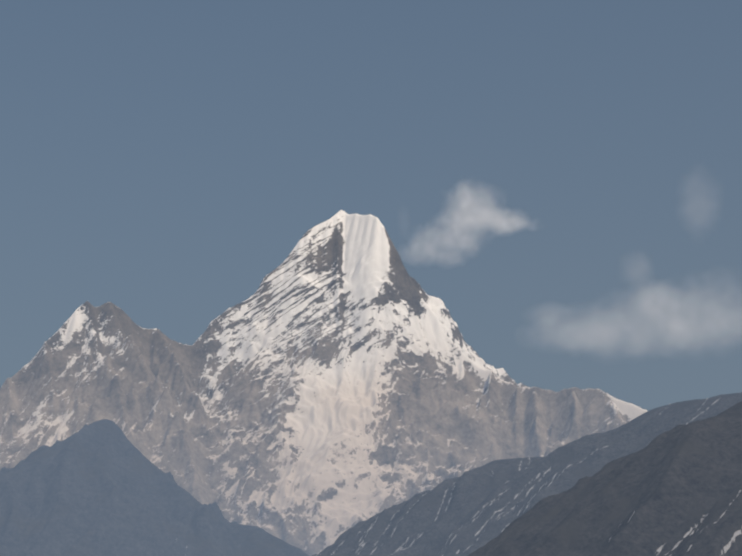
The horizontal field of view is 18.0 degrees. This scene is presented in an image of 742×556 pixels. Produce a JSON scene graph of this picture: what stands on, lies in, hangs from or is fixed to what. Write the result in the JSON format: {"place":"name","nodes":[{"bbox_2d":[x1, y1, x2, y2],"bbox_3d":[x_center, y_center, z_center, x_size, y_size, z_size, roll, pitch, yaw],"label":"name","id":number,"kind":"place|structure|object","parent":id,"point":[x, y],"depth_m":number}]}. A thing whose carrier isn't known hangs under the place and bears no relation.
{"place":"outdoors","nodes":[
{"label":"outdoors","id":0,"kind":"place"},
{"bbox_2d":[0,419,308,555],"bbox_3d":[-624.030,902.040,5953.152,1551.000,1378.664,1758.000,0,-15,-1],"label":"ridge terrain","id":1,"kind":"structure","parent":0,"point":[104,487],"depth_m":6313.23},
{"bbox_2d":[0,210,646,555],"bbox_3d":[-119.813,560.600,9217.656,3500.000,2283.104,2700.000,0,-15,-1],"label":"massif","id":2,"kind":"object","parent":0,"point":[330,381],"depth_m":9371.65},
{"bbox_2d":[0,0,741,410],"label":"sky","id":3,"kind":"structure","parent":0,"point":[564,176]},
{"bbox_2d":[312,392,741,555],"bbox_3d":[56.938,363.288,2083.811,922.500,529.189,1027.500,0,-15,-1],"label":"ridge terrain","id":4,"kind":"structure","parent":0,"point":[466,513],"depth_m":2147.15},
{"bbox_2d":[468,401,741,555],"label":"ridge terrain","id":5,"kind":"structure","parent":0,"point":[676,490],"depth_m":1196.86}
]}

